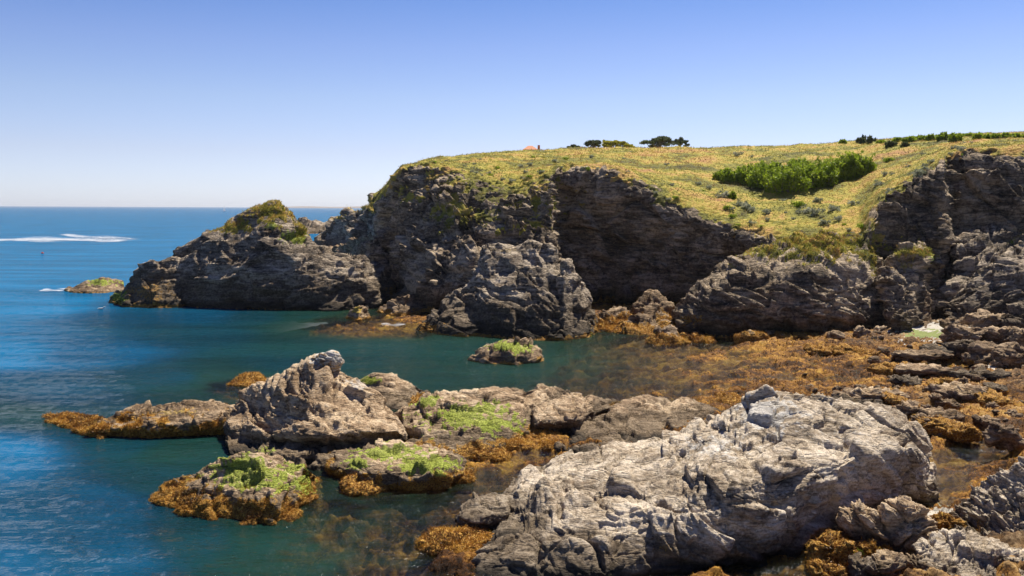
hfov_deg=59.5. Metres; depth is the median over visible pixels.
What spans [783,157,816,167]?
green shrub
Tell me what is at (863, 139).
skyline bush
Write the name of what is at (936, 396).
shore stone
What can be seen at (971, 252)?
slab slope
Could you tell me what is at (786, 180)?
green shrub
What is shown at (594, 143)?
windswept tree
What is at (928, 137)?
skyline bush
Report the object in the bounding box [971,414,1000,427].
shore ledge
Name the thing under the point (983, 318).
boulder
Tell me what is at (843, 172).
green shrub
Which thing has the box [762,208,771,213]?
cushion shrub
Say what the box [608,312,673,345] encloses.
weedy rock
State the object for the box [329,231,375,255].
layered ledge
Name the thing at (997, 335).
boulder
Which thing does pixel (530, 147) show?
house
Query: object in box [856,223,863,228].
cushion shrub
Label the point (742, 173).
green shrub
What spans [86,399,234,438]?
rock
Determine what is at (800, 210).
cushion shrub
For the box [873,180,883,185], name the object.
cushion shrub
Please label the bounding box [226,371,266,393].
rock
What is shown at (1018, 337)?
boulder
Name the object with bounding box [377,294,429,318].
cove boulder
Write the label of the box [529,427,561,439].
seaweed mound
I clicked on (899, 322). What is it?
boulder
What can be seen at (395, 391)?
mossy slab
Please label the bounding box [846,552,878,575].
foreground stone
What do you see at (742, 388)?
seaweed mound
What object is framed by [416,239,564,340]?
cracked sea stack
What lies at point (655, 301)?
weedy rock
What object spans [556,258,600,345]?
stack buttress
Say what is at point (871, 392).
shore ledge
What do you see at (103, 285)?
green islet
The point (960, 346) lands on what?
boulder
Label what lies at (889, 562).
foreground stone
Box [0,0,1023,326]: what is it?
sky
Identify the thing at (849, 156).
green shrub
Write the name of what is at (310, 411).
horned rock
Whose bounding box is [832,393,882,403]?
shore ledge
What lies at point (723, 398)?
seaweed mound
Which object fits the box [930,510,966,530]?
seaweed
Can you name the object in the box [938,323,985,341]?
boulder
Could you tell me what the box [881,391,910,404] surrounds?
weed covered rock
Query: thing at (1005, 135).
skyline bush
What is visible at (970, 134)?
skyline bush
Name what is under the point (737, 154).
cushion shrub
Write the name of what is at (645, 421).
tan ledge
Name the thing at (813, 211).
cushion shrub
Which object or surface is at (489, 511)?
shadowed rock
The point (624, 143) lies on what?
windswept tree
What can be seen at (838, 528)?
foreground stone
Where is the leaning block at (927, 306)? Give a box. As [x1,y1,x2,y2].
[921,291,937,322]
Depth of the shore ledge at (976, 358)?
55.86 m
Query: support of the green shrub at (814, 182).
on the headland
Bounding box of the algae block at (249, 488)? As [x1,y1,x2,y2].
[148,451,323,525]
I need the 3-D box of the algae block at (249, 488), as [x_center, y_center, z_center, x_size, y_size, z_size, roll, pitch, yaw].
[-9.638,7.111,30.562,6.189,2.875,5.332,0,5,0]
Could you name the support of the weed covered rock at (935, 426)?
on the seabed and shore
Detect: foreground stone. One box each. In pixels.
[804,529,865,566]
[805,558,846,575]
[835,499,896,548]
[835,513,842,534]
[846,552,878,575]
[855,536,883,556]
[870,549,913,575]
[877,495,937,554]
[879,544,894,551]
[905,553,934,570]
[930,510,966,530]
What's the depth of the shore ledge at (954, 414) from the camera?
40.39 m
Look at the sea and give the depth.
53.13 m
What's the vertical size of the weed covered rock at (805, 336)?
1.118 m
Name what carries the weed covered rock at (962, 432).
on the seabed and shore
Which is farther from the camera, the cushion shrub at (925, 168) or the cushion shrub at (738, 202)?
the cushion shrub at (738, 202)
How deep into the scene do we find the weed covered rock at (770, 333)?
69.53 m
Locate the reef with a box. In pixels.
[297,216,335,233]
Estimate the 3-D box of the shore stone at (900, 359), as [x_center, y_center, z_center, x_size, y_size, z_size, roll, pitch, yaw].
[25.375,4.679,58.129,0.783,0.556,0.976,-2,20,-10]
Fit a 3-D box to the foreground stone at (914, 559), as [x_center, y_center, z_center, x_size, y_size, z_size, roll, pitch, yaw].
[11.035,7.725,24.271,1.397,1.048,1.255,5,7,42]
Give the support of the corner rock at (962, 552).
on the seabed and shore
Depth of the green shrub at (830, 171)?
100.15 m
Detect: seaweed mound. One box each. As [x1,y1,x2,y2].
[336,472,389,500]
[413,525,491,558]
[452,469,477,488]
[459,548,476,563]
[470,447,513,462]
[505,435,535,453]
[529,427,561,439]
[537,438,564,453]
[603,324,621,332]
[714,391,741,404]
[728,385,745,390]
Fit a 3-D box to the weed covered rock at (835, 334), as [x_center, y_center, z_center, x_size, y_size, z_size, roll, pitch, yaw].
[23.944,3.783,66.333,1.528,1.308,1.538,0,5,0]
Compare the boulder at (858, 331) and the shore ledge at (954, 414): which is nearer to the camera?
the shore ledge at (954, 414)
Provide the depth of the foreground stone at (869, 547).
25.22 m
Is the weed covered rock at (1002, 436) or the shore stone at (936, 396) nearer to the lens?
the weed covered rock at (1002, 436)
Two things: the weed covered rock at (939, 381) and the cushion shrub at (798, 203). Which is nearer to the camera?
the weed covered rock at (939, 381)
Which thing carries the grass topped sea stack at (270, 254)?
on the seabed and shore
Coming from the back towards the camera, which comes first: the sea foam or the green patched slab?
the sea foam
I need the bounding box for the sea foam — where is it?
[23,238,121,241]
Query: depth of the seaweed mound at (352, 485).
31.49 m
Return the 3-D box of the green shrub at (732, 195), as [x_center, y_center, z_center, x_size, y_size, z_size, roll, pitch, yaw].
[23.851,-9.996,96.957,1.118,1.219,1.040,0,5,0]
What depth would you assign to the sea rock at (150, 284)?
90.62 m
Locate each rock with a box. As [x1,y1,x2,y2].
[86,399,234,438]
[109,256,183,307]
[223,350,407,495]
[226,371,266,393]
[325,438,477,505]
[345,305,370,325]
[354,237,391,276]
[455,491,510,529]
[468,336,543,364]
[531,392,616,434]
[598,312,615,335]
[601,306,629,324]
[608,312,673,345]
[630,289,674,320]
[644,324,693,349]
[691,332,716,348]
[733,332,747,343]
[741,330,769,340]
[764,330,776,336]
[774,330,796,339]
[793,331,820,339]
[801,342,832,355]
[826,330,844,340]
[827,343,856,356]
[853,344,882,355]
[865,361,921,377]
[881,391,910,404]
[907,412,948,437]
[911,528,1023,575]
[925,377,962,384]
[942,418,981,442]
[949,456,1023,535]
[968,388,1014,407]
[981,421,1023,453]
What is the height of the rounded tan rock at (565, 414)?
3.042 m
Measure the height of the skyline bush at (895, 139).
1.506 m
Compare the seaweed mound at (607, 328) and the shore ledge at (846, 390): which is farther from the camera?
the seaweed mound at (607, 328)
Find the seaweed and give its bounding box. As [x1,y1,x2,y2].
[340,301,1023,575]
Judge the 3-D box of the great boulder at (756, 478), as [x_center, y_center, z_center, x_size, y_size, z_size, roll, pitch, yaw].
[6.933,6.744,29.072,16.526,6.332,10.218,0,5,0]
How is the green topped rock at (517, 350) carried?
in the sea
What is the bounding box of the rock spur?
[874,241,946,327]
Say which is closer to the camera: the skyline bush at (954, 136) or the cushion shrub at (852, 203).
the cushion shrub at (852, 203)
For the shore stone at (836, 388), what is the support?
on the seabed and shore
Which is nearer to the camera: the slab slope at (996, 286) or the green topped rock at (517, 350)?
the green topped rock at (517, 350)
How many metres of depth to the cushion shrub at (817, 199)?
92.92 m
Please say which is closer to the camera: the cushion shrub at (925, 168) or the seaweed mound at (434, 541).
the seaweed mound at (434, 541)
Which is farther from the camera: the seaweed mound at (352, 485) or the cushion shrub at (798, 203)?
the cushion shrub at (798, 203)
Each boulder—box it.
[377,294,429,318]
[471,384,939,575]
[852,325,870,337]
[889,312,912,331]
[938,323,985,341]
[939,317,960,327]
[942,339,974,353]
[952,307,964,316]
[959,309,1004,327]
[967,340,997,355]
[972,325,1019,344]
[991,341,1023,368]
[999,302,1023,327]
[1009,328,1023,346]
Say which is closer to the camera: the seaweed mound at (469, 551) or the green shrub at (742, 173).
the seaweed mound at (469, 551)
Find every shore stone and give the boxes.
[832,386,841,390]
[867,356,880,363]
[874,325,886,330]
[877,346,883,352]
[895,357,909,362]
[928,392,941,400]
[958,377,967,383]
[970,375,981,381]
[971,364,987,369]
[985,402,999,407]
[990,360,1003,367]
[1004,409,1017,414]
[1015,412,1023,417]
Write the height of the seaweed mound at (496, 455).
0.659 m
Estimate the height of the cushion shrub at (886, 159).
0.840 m
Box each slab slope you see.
[938,223,1023,318]
[943,254,1023,324]
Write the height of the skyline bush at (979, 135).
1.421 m
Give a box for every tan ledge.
[553,397,722,452]
[608,395,671,422]
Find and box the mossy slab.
[359,372,428,412]
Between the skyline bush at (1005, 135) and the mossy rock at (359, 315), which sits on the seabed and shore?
the mossy rock at (359, 315)
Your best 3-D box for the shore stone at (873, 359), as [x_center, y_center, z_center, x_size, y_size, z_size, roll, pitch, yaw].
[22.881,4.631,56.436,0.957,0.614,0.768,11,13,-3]
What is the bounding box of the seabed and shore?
[208,302,1023,575]
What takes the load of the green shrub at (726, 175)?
on the headland
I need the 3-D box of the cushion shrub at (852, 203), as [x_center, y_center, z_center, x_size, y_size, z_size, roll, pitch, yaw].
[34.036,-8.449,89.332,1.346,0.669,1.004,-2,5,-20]
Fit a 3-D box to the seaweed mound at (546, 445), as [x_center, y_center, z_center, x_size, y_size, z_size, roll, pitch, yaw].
[1.611,6.598,37.724,1.318,0.640,1.513,0,5,0]
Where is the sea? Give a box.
[0,206,639,575]
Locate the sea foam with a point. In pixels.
(72, 239)
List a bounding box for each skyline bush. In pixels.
[838,139,846,143]
[855,134,876,143]
[875,139,885,143]
[884,140,897,147]
[892,137,901,141]
[900,141,909,146]
[901,135,917,142]
[914,134,926,140]
[924,133,936,140]
[935,131,949,140]
[948,132,962,141]
[962,132,973,136]
[971,132,985,138]
[984,133,1000,138]
[1000,132,1012,138]
[1011,132,1022,137]
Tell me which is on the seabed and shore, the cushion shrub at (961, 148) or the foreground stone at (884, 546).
the foreground stone at (884, 546)
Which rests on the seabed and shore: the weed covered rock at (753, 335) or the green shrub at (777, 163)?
the weed covered rock at (753, 335)
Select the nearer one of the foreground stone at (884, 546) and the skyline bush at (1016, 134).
the foreground stone at (884, 546)
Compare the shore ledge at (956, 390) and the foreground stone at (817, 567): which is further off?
the shore ledge at (956, 390)
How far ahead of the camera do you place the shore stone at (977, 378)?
49.19 m
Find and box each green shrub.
[712,167,740,181]
[727,190,737,198]
[730,163,759,183]
[745,160,785,188]
[756,160,781,168]
[760,159,812,195]
[764,182,784,191]
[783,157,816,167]
[785,157,827,188]
[804,156,840,187]
[817,152,850,182]
[836,151,870,180]
[847,150,877,178]
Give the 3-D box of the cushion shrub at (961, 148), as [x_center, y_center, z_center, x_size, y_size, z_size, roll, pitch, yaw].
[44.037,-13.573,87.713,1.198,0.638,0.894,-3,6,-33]
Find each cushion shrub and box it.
[715,188,728,197]
[732,151,743,155]
[734,198,747,205]
[740,203,750,208]
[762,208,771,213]
[790,200,805,206]
[795,205,810,212]
[807,207,825,215]
[813,197,822,201]
[818,219,831,224]
[828,204,840,210]
[833,215,842,220]
[847,200,859,205]
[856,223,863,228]
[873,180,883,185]
[882,157,894,161]
[913,169,926,176]
[921,164,932,169]
[956,146,965,150]
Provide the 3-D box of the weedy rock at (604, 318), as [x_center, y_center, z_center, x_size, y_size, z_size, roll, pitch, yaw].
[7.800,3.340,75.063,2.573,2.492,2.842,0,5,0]
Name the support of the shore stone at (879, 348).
on the seabed and shore
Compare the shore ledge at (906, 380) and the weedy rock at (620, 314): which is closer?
the shore ledge at (906, 380)
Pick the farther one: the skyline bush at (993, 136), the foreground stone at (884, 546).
the skyline bush at (993, 136)
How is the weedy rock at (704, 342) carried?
on the seabed and shore
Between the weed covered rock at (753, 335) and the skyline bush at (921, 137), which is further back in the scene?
the skyline bush at (921, 137)
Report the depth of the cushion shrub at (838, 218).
84.97 m
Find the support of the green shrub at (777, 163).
on the headland
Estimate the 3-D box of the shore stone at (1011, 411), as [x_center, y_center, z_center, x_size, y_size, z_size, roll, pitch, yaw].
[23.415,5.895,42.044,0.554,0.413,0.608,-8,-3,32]
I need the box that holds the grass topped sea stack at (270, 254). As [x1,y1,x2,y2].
[172,199,396,323]
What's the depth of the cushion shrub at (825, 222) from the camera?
84.32 m
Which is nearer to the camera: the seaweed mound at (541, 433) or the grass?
the seaweed mound at (541, 433)
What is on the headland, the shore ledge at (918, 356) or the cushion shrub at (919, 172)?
the cushion shrub at (919, 172)
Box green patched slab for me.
[394,383,570,459]
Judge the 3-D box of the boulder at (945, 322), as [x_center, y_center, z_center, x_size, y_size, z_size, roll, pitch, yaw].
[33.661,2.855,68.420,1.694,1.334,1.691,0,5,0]
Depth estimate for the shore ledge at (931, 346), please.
60.12 m
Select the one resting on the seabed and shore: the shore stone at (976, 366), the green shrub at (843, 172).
the shore stone at (976, 366)
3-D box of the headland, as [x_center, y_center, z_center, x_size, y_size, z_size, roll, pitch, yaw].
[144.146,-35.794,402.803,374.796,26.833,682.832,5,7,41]
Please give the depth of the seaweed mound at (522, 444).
37.37 m
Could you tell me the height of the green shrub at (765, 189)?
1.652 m
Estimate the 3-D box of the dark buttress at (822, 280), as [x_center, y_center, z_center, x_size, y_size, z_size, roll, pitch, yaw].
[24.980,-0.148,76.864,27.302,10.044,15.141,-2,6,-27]
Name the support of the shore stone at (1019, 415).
on the seabed and shore
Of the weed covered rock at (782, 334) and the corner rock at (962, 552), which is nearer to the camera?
the corner rock at (962, 552)
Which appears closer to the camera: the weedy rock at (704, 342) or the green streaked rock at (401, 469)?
the green streaked rock at (401, 469)
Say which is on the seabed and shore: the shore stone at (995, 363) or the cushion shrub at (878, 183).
the shore stone at (995, 363)
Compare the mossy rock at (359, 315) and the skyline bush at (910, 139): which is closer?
the mossy rock at (359, 315)
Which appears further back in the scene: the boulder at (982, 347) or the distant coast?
the distant coast
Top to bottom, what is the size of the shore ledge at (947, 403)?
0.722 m
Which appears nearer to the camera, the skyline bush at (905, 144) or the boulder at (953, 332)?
the boulder at (953, 332)
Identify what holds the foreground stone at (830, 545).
on the seabed and shore
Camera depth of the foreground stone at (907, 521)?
25.68 m
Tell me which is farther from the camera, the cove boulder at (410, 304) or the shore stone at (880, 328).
the cove boulder at (410, 304)
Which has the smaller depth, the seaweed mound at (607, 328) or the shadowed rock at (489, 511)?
the shadowed rock at (489, 511)
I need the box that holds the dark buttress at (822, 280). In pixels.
[671,228,885,345]
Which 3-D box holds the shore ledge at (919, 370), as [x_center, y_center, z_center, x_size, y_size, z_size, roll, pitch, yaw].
[24.235,4.928,52.773,3.472,0.938,2.285,0,5,0]
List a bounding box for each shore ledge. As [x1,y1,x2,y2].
[831,387,909,397]
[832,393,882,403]
[850,386,899,403]
[890,374,922,386]
[891,348,953,362]
[892,400,925,415]
[893,362,954,377]
[910,412,934,420]
[914,406,964,420]
[919,343,955,355]
[923,380,988,400]
[934,397,961,409]
[948,365,1012,379]
[961,352,991,364]
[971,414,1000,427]
[983,382,1008,393]
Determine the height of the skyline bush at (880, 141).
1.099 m
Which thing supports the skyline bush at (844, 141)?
on the headland
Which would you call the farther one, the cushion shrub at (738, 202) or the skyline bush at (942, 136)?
the skyline bush at (942, 136)
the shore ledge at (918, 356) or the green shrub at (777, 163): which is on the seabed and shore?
the shore ledge at (918, 356)
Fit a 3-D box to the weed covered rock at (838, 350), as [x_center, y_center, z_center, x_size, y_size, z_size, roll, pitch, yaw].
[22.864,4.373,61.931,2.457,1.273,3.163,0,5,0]
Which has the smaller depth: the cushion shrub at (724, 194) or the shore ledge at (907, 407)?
the shore ledge at (907, 407)
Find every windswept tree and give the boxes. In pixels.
[584,140,601,147]
[602,140,623,146]
[615,141,634,146]
[639,136,678,147]
[675,137,689,146]
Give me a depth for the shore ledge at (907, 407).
41.07 m
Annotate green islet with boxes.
[64,277,123,293]
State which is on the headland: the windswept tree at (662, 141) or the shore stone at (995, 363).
the windswept tree at (662, 141)
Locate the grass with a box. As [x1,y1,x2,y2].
[373,131,1023,242]
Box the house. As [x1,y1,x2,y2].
[523,145,539,149]
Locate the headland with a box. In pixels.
[372,131,1023,316]
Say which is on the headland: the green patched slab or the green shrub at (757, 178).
the green shrub at (757, 178)
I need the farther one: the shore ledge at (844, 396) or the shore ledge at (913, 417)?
the shore ledge at (844, 396)
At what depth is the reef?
355.26 m
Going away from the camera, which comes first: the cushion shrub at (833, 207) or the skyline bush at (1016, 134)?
the cushion shrub at (833, 207)
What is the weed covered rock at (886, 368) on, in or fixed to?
on the seabed and shore
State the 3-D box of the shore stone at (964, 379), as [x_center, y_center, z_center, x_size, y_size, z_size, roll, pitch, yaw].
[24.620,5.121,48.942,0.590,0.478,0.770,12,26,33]
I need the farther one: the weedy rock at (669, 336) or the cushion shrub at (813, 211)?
the cushion shrub at (813, 211)
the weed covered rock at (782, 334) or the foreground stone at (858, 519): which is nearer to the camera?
the foreground stone at (858, 519)
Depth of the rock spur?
72.69 m
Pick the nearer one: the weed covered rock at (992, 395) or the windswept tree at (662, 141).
the weed covered rock at (992, 395)
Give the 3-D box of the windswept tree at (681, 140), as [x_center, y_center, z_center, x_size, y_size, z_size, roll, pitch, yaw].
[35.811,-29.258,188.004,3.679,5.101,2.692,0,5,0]
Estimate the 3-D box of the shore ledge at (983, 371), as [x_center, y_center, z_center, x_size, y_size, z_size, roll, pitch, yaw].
[26.787,4.956,50.873,3.762,1.134,1.975,0,5,0]
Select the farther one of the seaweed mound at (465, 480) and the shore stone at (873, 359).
the shore stone at (873, 359)
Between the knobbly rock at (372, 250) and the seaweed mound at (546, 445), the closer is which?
the seaweed mound at (546, 445)
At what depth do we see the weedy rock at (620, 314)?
78.96 m
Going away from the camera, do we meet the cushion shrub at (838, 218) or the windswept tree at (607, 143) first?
the cushion shrub at (838, 218)
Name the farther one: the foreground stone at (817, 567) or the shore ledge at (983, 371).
the shore ledge at (983, 371)
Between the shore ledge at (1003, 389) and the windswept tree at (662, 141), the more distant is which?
the windswept tree at (662, 141)
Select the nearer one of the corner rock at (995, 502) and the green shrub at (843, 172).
the corner rock at (995, 502)
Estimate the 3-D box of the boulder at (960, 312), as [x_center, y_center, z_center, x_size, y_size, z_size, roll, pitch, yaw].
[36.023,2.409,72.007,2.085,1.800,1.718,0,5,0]
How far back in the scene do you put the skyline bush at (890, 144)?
121.73 m
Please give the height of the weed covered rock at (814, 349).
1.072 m
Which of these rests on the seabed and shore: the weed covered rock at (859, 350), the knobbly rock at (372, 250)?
the weed covered rock at (859, 350)
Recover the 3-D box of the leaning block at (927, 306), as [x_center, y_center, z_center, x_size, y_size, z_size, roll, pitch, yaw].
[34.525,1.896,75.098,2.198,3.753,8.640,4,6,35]
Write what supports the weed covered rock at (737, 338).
on the seabed and shore
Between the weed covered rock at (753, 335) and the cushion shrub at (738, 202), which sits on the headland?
the cushion shrub at (738, 202)
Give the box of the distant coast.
[289,206,361,207]
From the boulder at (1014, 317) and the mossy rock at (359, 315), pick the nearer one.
the boulder at (1014, 317)
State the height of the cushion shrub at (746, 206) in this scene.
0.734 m
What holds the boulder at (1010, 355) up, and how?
on the seabed and shore
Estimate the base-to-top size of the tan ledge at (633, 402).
1.957 m
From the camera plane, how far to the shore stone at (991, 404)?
43.69 m

